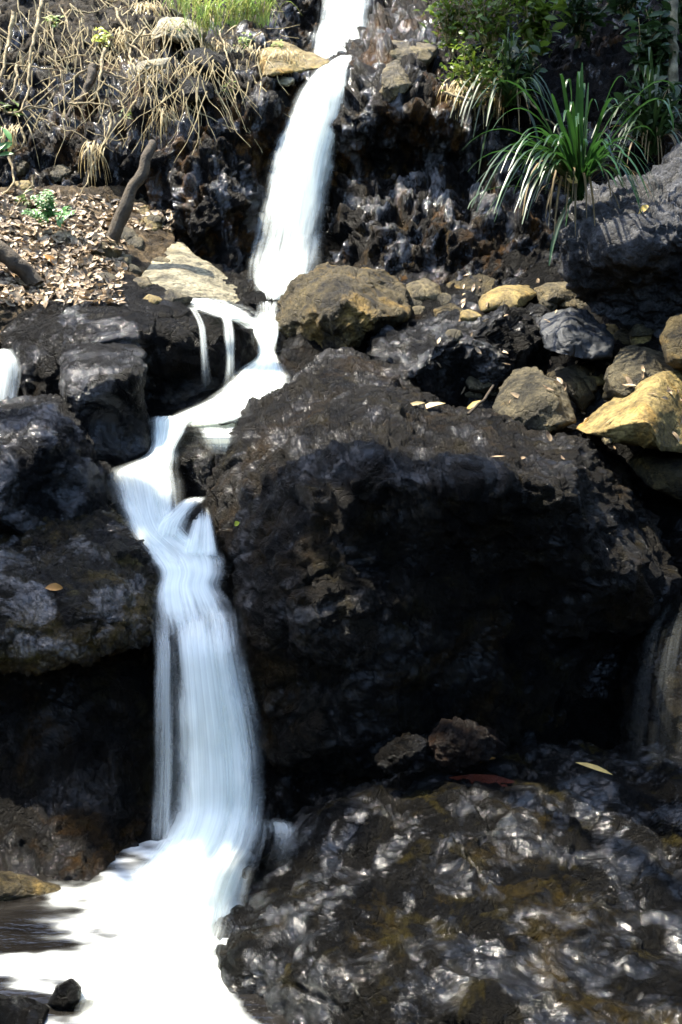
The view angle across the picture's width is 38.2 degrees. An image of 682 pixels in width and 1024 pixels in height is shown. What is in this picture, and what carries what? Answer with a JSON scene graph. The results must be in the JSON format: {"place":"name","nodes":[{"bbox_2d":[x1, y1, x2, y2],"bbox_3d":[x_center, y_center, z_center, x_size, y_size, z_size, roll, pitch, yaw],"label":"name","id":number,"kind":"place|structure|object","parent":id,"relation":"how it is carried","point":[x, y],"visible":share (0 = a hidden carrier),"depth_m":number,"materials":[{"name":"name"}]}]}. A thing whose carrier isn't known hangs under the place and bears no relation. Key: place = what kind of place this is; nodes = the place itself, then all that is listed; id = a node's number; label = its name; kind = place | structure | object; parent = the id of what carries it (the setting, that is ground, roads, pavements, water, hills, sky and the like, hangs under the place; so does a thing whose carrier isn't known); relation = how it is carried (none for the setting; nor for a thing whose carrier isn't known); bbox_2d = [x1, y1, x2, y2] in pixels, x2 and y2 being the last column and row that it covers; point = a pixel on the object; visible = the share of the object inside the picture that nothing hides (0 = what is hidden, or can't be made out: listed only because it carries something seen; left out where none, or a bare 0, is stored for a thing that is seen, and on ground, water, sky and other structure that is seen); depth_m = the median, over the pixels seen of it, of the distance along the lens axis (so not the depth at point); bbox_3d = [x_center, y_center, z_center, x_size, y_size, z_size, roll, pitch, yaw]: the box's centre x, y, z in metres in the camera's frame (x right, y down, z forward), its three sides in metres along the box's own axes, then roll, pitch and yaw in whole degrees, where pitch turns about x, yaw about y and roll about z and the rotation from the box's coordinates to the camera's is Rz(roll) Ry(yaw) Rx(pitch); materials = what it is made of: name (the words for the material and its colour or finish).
{"place":"outdoors","nodes":[
{"label":"outdoors","id":0,"kind":"place"},
{"bbox_2d":[0,184,174,345],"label":"hillside","id":1,"kind":"structure","parent":0,"point":[158,242],"depth_m":6.24,"materials":[{"name":"soil"}]},
{"bbox_2d":[21,189,74,227],"bbox_3d":[-1.779,-1.859,6.036,0.336,0.225,0.182,0,8,0],"label":"leafy plant","id":2,"kind":"object","parent":1,"relation":"on","point":[48,212],"visible":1,"depth_m":6.04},
{"bbox_2d":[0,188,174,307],"bbox_3d":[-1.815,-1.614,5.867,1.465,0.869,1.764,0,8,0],"label":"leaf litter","id":3,"kind":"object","parent":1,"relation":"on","point":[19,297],"visible":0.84,"depth_m":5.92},
{"bbox_2d":[0,240,43,286],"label":"log","id":4,"kind":"object","parent":3,"relation":"on","point":[14,262],"visible":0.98,"depth_m":5.54,"materials":[{"name":"wood"}]},
{"bbox_2d":[80,113,111,194],"bbox_3d":[-1.639,-2.402,6.592,0.055,0.587,0.317,6,10,36],"label":"dry vine","id":5,"kind":"object","parent":1,"relation":"on","point":[110,126],"visible":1,"depth_m":6.62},
{"bbox_2d":[82,232,121,258],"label":"stone","id":6,"kind":"object","parent":1,"relation":"on","point":[111,252],"visible":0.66,"depth_m":5.99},
{"bbox_2d":[105,139,156,242],"bbox_3d":[-1.293,-1.992,6.098,0.362,0.656,0.116,-6,10,-34],"label":"stick","id":7,"kind":"object","parent":6,"relation":"on","point":[121,216],"visible":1,"depth_m":6.05,"materials":[{"name":"wood"}]},
{"bbox_2d":[120,227,137,240],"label":"loose stone","id":8,"kind":"object","parent":1,"relation":"on","point":[128,233],"visible":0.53,"depth_m":6.25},
{"bbox_2d":[124,236,143,248],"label":"loose stone","id":9,"kind":"object","parent":1,"relation":"on","point":[137,242],"visible":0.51,"depth_m":6.22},
{"bbox_2d":[0,0,267,72],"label":"hillside","id":10,"kind":"structure","parent":0,"point":[8,6],"depth_m":7.67,"materials":[{"name":"soil"}]},
{"bbox_2d":[106,27,154,55],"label":"dry grass tuft","id":11,"kind":"object","parent":10,"relation":"on","point":[120,36],"visible":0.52,"depth_m":7.51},
{"bbox_2d":[119,0,171,18],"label":"dry grass tuft","id":12,"kind":"object","parent":10,"relation":"on","point":[147,7],"visible":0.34,"depth_m":7.93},
{"bbox_2d":[0,0,295,165],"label":"undergrowth","id":13,"kind":"object","parent":10,"relation":"on","point":[162,76],"visible":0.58,"depth_m":7.08,"materials":[{"name":"brown plant"}]},
{"bbox_2d":[151,17,206,47],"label":"stone","id":14,"kind":"object","parent":10,"relation":"on","point":[163,20],"visible":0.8,"depth_m":7.25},
{"bbox_2d":[154,0,207,17],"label":"grass tuft","id":15,"kind":"object","parent":10,"relation":"on","point":[186,3],"visible":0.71,"depth_m":7.95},
{"bbox_2d":[169,0,240,37],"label":"grass tuft","id":16,"kind":"object","parent":10,"relation":"on","point":[207,6],"visible":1,"depth_m":7.20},
{"bbox_2d":[183,47,227,74],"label":"stone","id":17,"kind":"object","parent":10,"relation":"on","point":[220,59],"visible":0.78,"depth_m":6.85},
{"bbox_2d":[187,0,271,27],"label":"grass tuft","id":18,"kind":"object","parent":10,"relation":"on","point":[232,17],"visible":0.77,"depth_m":7.86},
{"bbox_2d":[218,42,265,60],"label":"dry grass tuft","id":19,"kind":"object","parent":10,"relation":"on","point":[238,48],"visible":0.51,"depth_m":7.19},
{"bbox_2d":[224,0,301,27],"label":"grass tuft","id":20,"kind":"object","parent":10,"relation":"on","point":[260,11],"visible":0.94,"depth_m":7.82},
{"bbox_2d":[0,836,288,1023],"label":"water","id":21,"kind":"structure","parent":0,"point":[80,932],"depth_m":2.80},
{"bbox_2d":[47,978,81,1009],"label":"stone","id":22,"kind":"object","parent":21,"relation":"in","point":[66,995],"visible":0.93,"depth_m":2.48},
{"bbox_2d":[96,618,253,1023],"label":"waterfall","id":23,"kind":"structure","parent":21,"relation":"on","point":[155,977],"depth_m":2.99,"materials":[{"name":"liquid"}]},
{"bbox_2d":[123,416,218,622],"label":"water","id":24,"kind":"structure","parent":0,"point":[187,575],"depth_m":4.00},
{"bbox_2d":[179,498,208,538],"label":"stone","id":25,"kind":"object","parent":24,"relation":"in","point":[196,510],"visible":0.72,"depth_m":4.05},
{"bbox_2d":[158,499,196,535],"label":"water","id":26,"kind":"structure","parent":0,"point":[178,515],"depth_m":4.03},
{"bbox_2d":[185,519,214,555],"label":"water","id":27,"kind":"structure","parent":0,"point":[207,546],"depth_m":3.91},
{"bbox_2d":[196,422,233,445],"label":"water","id":28,"kind":"structure","parent":0,"point":[221,437],"depth_m":4.43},
{"bbox_2d":[170,301,282,423],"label":"water","id":29,"kind":"structure","parent":0,"point":[263,376],"depth_m":5.00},
{"bbox_2d":[191,298,275,328],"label":"water","id":30,"kind":"structure","parent":0,"point":[214,306],"depth_m":5.27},
{"bbox_2d":[315,0,364,57],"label":"waterfall","id":31,"kind":"structure","parent":0,"point":[336,32],"depth_m":8.63,"materials":[{"name":"liquid"}]},
{"bbox_2d":[0,0,681,284],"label":"cliff","id":32,"kind":"structure","parent":0,"point":[398,188],"depth_m":6.66,"materials":[{"name":"stone"}]},
{"bbox_2d":[0,126,13,155],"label":"leafy plant","id":33,"kind":"object","parent":32,"relation":"on","point":[7,144],"visible":1,"depth_m":6.72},
{"bbox_2d":[0,11,15,80],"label":"dry vine","id":34,"kind":"object","parent":32,"relation":"attached to","point":[11,26],"visible":1,"depth_m":7.44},
{"bbox_2d":[7,158,29,176],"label":"loose stone","id":35,"kind":"object","parent":32,"relation":"on","point":[22,167],"visible":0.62,"depth_m":6.71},
{"bbox_2d":[0,123,39,167],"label":"dry grass tuft","id":36,"kind":"object","parent":32,"relation":"on","point":[14,140],"visible":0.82,"depth_m":6.79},
{"bbox_2d":[20,0,44,109],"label":"dry vine","id":37,"kind":"object","parent":32,"relation":"attached to","point":[39,11],"visible":1,"depth_m":7.26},
{"bbox_2d":[50,164,72,182],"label":"loose stone","id":38,"kind":"object","parent":32,"relation":"on","point":[58,173],"visible":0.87,"depth_m":6.76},
{"bbox_2d":[67,63,98,117],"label":"dead stem","id":39,"kind":"object","parent":32,"relation":"on","point":[92,69],"visible":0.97,"depth_m":7.04,"materials":[{"name":"wood"}]},
{"bbox_2d":[82,47,106,107],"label":"dry vine","id":40,"kind":"object","parent":32,"relation":"on","point":[104,51],"visible":0.96,"depth_m":7.08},
{"bbox_2d":[78,139,111,186],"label":"dry grass tuft","id":41,"kind":"object","parent":32,"relation":"hanging from","point":[92,148],"visible":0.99,"depth_m":6.59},
{"bbox_2d":[92,27,113,47],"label":"leafy plant","id":42,"kind":"object","parent":32,"relation":"on","point":[102,39],"visible":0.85,"depth_m":7.48,"materials":[{"name":"yellow plant"}]},
{"bbox_2d":[139,216,162,230],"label":"loose stone","id":43,"kind":"object","parent":32,"relation":"on","point":[156,226],"visible":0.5,"depth_m":6.50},
{"bbox_2d":[133,57,170,74],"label":"stone","id":44,"kind":"object","parent":32,"relation":"on","point":[158,60],"visible":0.73,"depth_m":6.79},
{"bbox_2d":[141,104,177,151],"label":"dry grass tuft","id":45,"kind":"object","parent":32,"relation":"attached to","point":[161,119],"visible":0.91,"depth_m":6.64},
{"bbox_2d":[179,76,213,102],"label":"stone","id":46,"kind":"object","parent":32,"relation":"on","point":[187,86],"visible":0.83,"depth_m":6.68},
{"bbox_2d":[248,48,304,76],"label":"dry grass tuft","id":47,"kind":"object","parent":32,"relation":"on","point":[281,58],"visible":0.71,"depth_m":7.09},
{"bbox_2d":[277,77,294,86],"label":"stone","id":48,"kind":"object","parent":32,"relation":"on","point":[286,81],"visible":0.98,"depth_m":6.97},
{"bbox_2d":[258,41,329,76],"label":"rock","id":49,"kind":"object","parent":32,"relation":"on","point":[312,60],"visible":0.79,"depth_m":7.17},
{"bbox_2d":[258,55,350,299],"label":"waterfall","id":50,"kind":"structure","parent":32,"relation":"on","point":[310,135],"depth_m":6.62,"materials":[{"name":"liquid"}]},
{"bbox_2d":[379,60,411,101],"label":"rock","id":51,"kind":"object","parent":32,"relation":"on","point":[395,80],"visible":0.98,"depth_m":6.52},
{"bbox_2d":[389,40,437,66],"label":"rock","id":52,"kind":"object","parent":32,"relation":"on","point":[427,53],"visible":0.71,"depth_m":7.04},
{"bbox_2d":[434,78,498,128],"bbox_3d":[0.847,-2.736,6.634,0.459,0.419,0.187,0,8,0],"label":"dry grass tuft","id":53,"kind":"object","parent":32,"relation":"on","point":[458,88],"visible":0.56,"depth_m":6.61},
{"bbox_2d":[439,29,521,106],"bbox_3d":[0.881,-2.921,6.436,0.540,0.485,0.455,0,8,0],"label":"shrub","id":54,"kind":"object","parent":32,"relation":"on","point":[474,63],"visible":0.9,"depth_m":6.44,"materials":[{"name":"green plant"}]},
{"bbox_2d":[551,0,615,50],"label":"shrub","id":55,"kind":"object","parent":32,"relation":"on","point":[580,8],"visible":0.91,"depth_m":7.00,"materials":[{"name":"green plant"}]},
{"bbox_2d":[604,74,681,150],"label":"shrub","id":56,"kind":"object","parent":32,"relation":"on","point":[674,93],"visible":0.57,"depth_m":6.04,"materials":[{"name":"green plant"}]},
{"bbox_2d":[0,240,681,855],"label":"terrain","id":57,"kind":"structure","parent":0,"point":[592,718],"depth_m":3.98,"materials":[{"name":"stone"}]},
{"bbox_2d":[0,994,49,1023],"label":"rock","id":58,"kind":"object","parent":57,"relation":"on","point":[18,1009],"visible":0.98,"depth_m":2.43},
{"bbox_2d":[0,871,60,900],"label":"stone","id":59,"kind":"object","parent":57,"relation":"on","point":[13,885],"visible":0.7,"depth_m":3.03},
{"bbox_2d":[0,393,128,534],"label":"rock","id":60,"kind":"object","parent":57,"relation":"on","point":[52,467],"visible":0.84,"depth_m":4.09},
{"bbox_2d":[0,349,15,399],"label":"waterfall","id":61,"kind":"structure","parent":60,"relation":"on","point":[5,363],"depth_m":4.74,"materials":[{"name":"liquid"}]},
{"bbox_2d":[0,508,170,676],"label":"rock ledge","id":62,"kind":"object","parent":57,"relation":"on","point":[100,566],"visible":0.95,"depth_m":3.57,"materials":[{"name":"stone"}]},
{"bbox_2d":[0,652,174,881],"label":"rock wall","id":63,"kind":"structure","parent":57,"relation":"on","point":[87,758],"depth_m":3.46,"materials":[{"name":"stone"}]},
{"bbox_2d":[58,339,151,466],"bbox_3d":[-1.139,-0.545,4.751,0.432,0.619,0.703,-2,8,-10],"label":"rock","id":64,"kind":"object","parent":57,"relation":"on","point":[101,389],"visible":0.87,"depth_m":4.51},
{"bbox_2d":[0,270,257,405],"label":"boulder","id":65,"kind":"object","parent":57,"relation":"on","point":[190,352],"visible":0.54,"depth_m":5.09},
{"bbox_2d":[133,276,151,287],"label":"loose stone","id":66,"kind":"object","parent":65,"relation":"on","point":[143,282],"visible":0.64,"depth_m":5.60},
{"bbox_2d":[164,289,192,305],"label":"loose stone","id":67,"kind":"object","parent":65,"relation":"on","point":[171,295],"visible":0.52,"depth_m":5.45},
{"bbox_2d":[141,242,239,306],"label":"slab","id":68,"kind":"structure","parent":57,"relation":"on","point":[186,270],"depth_m":6.05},
{"bbox_2d":[173,421,230,500],"bbox_3d":[-0.649,-0.256,4.692,0.277,0.347,0.620,0,8,0],"label":"stone","id":69,"kind":"object","parent":57,"relation":"on","point":[195,448],"visible":0.77,"depth_m":4.46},
{"bbox_2d":[241,290,273,309],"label":"stone","id":70,"kind":"object","parent":57,"relation":"on","point":[257,300],"visible":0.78,"depth_m":6.03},
{"bbox_2d":[275,262,413,349],"bbox_3d":[0.014,-1.182,5.775,0.821,0.657,0.983,0,8,0],"label":"boulder","id":71,"kind":"object","parent":57,"relation":"on","point":[326,305],"visible":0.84,"depth_m":5.54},
{"bbox_2d":[406,278,441,299],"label":"stone","id":72,"kind":"object","parent":57,"relation":"on","point":[424,289],"visible":0.7,"depth_m":5.93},
{"bbox_2d":[200,346,681,778],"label":"boulder","id":73,"kind":"object","parent":57,"relation":"on","point":[390,561],"visible":0.9,"depth_m":3.63,"materials":[{"name":"stone"}]},
{"bbox_2d":[492,366,575,432],"bbox_3d":[0.913,-0.541,4.701,0.396,0.310,0.644,0,8,0],"label":"rock","id":74,"kind":"object","parent":73,"relation":"on","point":[536,404],"visible":0.98,"depth_m":4.52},
{"bbox_2d":[433,303,462,316],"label":"stone","id":75,"kind":"object","parent":57,"relation":"on","point":[448,307],"visible":0.23,"depth_m":5.56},
{"bbox_2d":[365,303,552,406],"bbox_3d":[0.719,-0.847,5.320,1.123,0.599,0.714,-2,8,-15],"label":"boulder","id":76,"kind":"object","parent":57,"relation":"on","point":[416,350],"visible":0.89,"depth_m":5.09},
{"bbox_2d":[445,329,462,340],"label":"loose stone","id":77,"kind":"object","parent":76,"relation":"on","point":[456,334],"visible":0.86,"depth_m":5.01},
{"bbox_2d":[459,309,481,321],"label":"loose stone","id":78,"kind":"object","parent":76,"relation":"on","point":[467,314],"visible":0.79,"depth_m":5.21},
{"bbox_2d":[465,376,491,392],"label":"loose stone","id":79,"kind":"object","parent":76,"relation":"on","point":[474,384],"visible":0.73,"depth_m":5.01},
{"bbox_2d":[446,273,495,297],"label":"stone","id":80,"kind":"object","parent":57,"relation":"on","point":[485,283],"visible":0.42,"depth_m":6.01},
{"bbox_2d":[478,285,536,312],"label":"stone","id":81,"kind":"object","parent":57,"relation":"on","point":[518,296],"visible":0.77,"depth_m":5.65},
{"bbox_2d":[534,281,576,304],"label":"stone","id":82,"kind":"object","parent":57,"relation":"on","point":[558,293],"visible":0.84,"depth_m":5.78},
{"bbox_2d":[437,274,681,458],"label":"leaf litter","id":83,"kind":"object","parent":57,"relation":"on","point":[560,380],"visible":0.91,"depth_m":4.65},
{"bbox_2d":[547,366,594,410],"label":"stone","id":84,"kind":"object","parent":57,"relation":"on","point":[580,394],"visible":0.77,"depth_m":4.88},
{"bbox_2d":[557,364,588,377],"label":"loose stone","id":85,"kind":"object","parent":57,"relation":"on","point":[581,371],"visible":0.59,"depth_m":4.96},
{"bbox_2d":[539,307,613,360],"bbox_3d":[1.216,-0.920,5.064,0.407,0.282,0.591,0,8,0],"label":"rock","id":86,"kind":"object","parent":57,"relation":"on","point":[584,334],"visible":1,"depth_m":4.90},
{"bbox_2d":[583,375,597,392],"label":"loose stone","id":87,"kind":"object","parent":57,"relation":"on","point":[591,383],"visible":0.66,"depth_m":4.92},
{"bbox_2d":[558,141,681,337],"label":"boulder","id":88,"kind":"object","parent":57,"relation":"on","point":[621,266],"visible":0.91,"depth_m":5.02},
{"bbox_2d":[463,62,679,265],"bbox_3d":[1.168,-1.744,4.982,1.105,0.987,0.802,0,8,0],"label":"strap leaf plant","id":89,"kind":"object","parent":88,"relation":"on","point":[571,158],"visible":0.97,"depth_m":4.95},
{"bbox_2d":[613,327,630,344],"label":"loose stone","id":90,"kind":"object","parent":57,"relation":"on","point":[621,334],"visible":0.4,"depth_m":5.32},
{"bbox_2d":[576,370,681,452],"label":"rock","id":91,"kind":"object","parent":57,"relation":"on","point":[642,416],"visible":0.96,"depth_m":4.25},
{"bbox_2d":[659,314,681,370],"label":"rock","id":92,"kind":"object","parent":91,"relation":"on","point":[670,337],"visible":0.98,"depth_m":4.53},
{"bbox_2d":[602,345,677,399],"bbox_3d":[1.447,-0.678,4.781,0.351,0.282,0.645,7,11,40],"label":"rock","id":93,"kind":"object","parent":57,"relation":"on","point":[630,361],"visible":0.72,"depth_m":4.65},
{"bbox_2d":[629,335,651,344],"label":"loose stone","id":94,"kind":"object","parent":57,"relation":"on","point":[637,340],"visible":0.32,"depth_m":5.24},
{"bbox_2d":[628,323,653,336],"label":"loose stone","id":95,"kind":"object","parent":57,"relation":"on","point":[639,330],"visible":0.66,"depth_m":5.22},
{"bbox_2d":[618,615,681,744],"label":"waterfall","id":96,"kind":"object","parent":57,"relation":"on","point":[651,683],"visible":0.75,"depth_m":3.76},
{"bbox_2d":[628,449,681,501],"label":"stone","id":97,"kind":"object","parent":57,"relation":"on","point":[658,470],"visible":0.88,"depth_m":4.30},
{"bbox_2d":[438,0,681,138],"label":"hillside","id":98,"kind":"structure","parent":0,"point":[617,52],"depth_m":6.85,"materials":[{"name":"plant"}]},
{"bbox_2d":[413,0,483,58],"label":"shrub","id":99,"kind":"object","parent":98,"relation":"on","point":[452,32],"visible":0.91,"depth_m":6.89,"materials":[{"name":"green plant"}]},
{"bbox_2d":[450,0,532,58],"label":"shrub","id":100,"kind":"object","parent":98,"relation":"on","point":[496,25],"visible":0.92,"depth_m":6.81,"materials":[{"name":"green plant"}]},
{"bbox_2d":[476,73,508,124],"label":"dry grass tuft","id":101,"kind":"object","parent":98,"relation":"on","point":[497,103],"visible":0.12,"depth_m":6.64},
{"bbox_2d":[450,27,558,173],"bbox_3d":[1.022,-2.723,6.411,0.677,0.989,0.829,0,8,0],"label":"strap leaf plant","id":102,"kind":"object","parent":98,"relation":"on","point":[507,94],"visible":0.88,"depth_m":6.36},
{"bbox_2d":[444,79,561,137],"bbox_3d":[1.059,-2.643,6.458,0.770,0.403,0.155,0,8,3],"label":"twig","id":103,"kind":"object","parent":102,"relation":"attached to","point":[461,97],"visible":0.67,"depth_m":6.42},
{"bbox_2d":[492,19,547,96],"bbox_3d":[1.187,-2.992,6.526,0.385,0.492,0.353,0,8,0],"label":"shrub","id":104,"kind":"object","parent":98,"relation":"on","point":[529,66],"visible":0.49,"depth_m":6.49,"materials":[{"name":"green plant"}]},
{"bbox_2d":[502,0,571,65],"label":"shrub","id":105,"kind":"object","parent":98,"relation":"on","point":[536,29],"visible":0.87,"depth_m":6.73,"materials":[{"name":"green plant"}]},
{"bbox_2d":[593,0,649,28],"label":"shrub","id":106,"kind":"object","parent":98,"relation":"on","point":[625,6],"visible":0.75,"depth_m":7.16,"materials":[{"name":"green plant"}]},
{"bbox_2d":[591,47,681,174],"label":"strap leaf plant","id":107,"kind":"object","parent":98,"relation":"on","point":[652,146],"visible":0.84,"depth_m":5.97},
{"bbox_2d":[616,0,681,94],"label":"shrub","id":108,"kind":"object","parent":98,"relation":"on","point":[653,36],"visible":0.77,"depth_m":6.29,"materials":[{"name":"green plant"}]},
{"bbox_2d":[644,0,681,34],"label":"shrub","id":109,"kind":"object","parent":98,"relation":"on","point":[680,16],"visible":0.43,"depth_m":6.69,"materials":[{"name":"green plant"}]},
{"bbox_2d":[667,0,678,132],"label":"tree","id":110,"kind":"object","parent":98,"relation":"on","point":[673,74],"visible":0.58,"depth_m":6.28,"materials":[{"name":"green plant"}]},
{"label":"ground","id":111,"kind":"structure","parent":0,"visible":0},
{"bbox_2d":[212,738,681,1023],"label":"rock ledge","id":112,"kind":"object","parent":111,"relation":"on","point":[545,887],"visible":0.96,"depth_m":2.78,"materials":[{"name":"stone"}]},
{"bbox_2d":[374,732,428,773],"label":"stone","id":113,"kind":"object","parent":112,"relation":"on","point":[402,753],"visible":1,"depth_m":3.28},
{"bbox_2d":[427,716,507,770],"bbox_3d":[0.431,0.806,3.443,0.246,0.209,0.316,6,10,36],"label":"stone","id":114,"kind":"object","parent":112,"relation":"on","point":[456,743],"visible":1,"depth_m":3.33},
{"bbox_2d":[449,774,514,786],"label":"fallen leaf","id":115,"kind":"object","parent":112,"relation":"on","point":[483,778],"visible":0.7,"depth_m":3.37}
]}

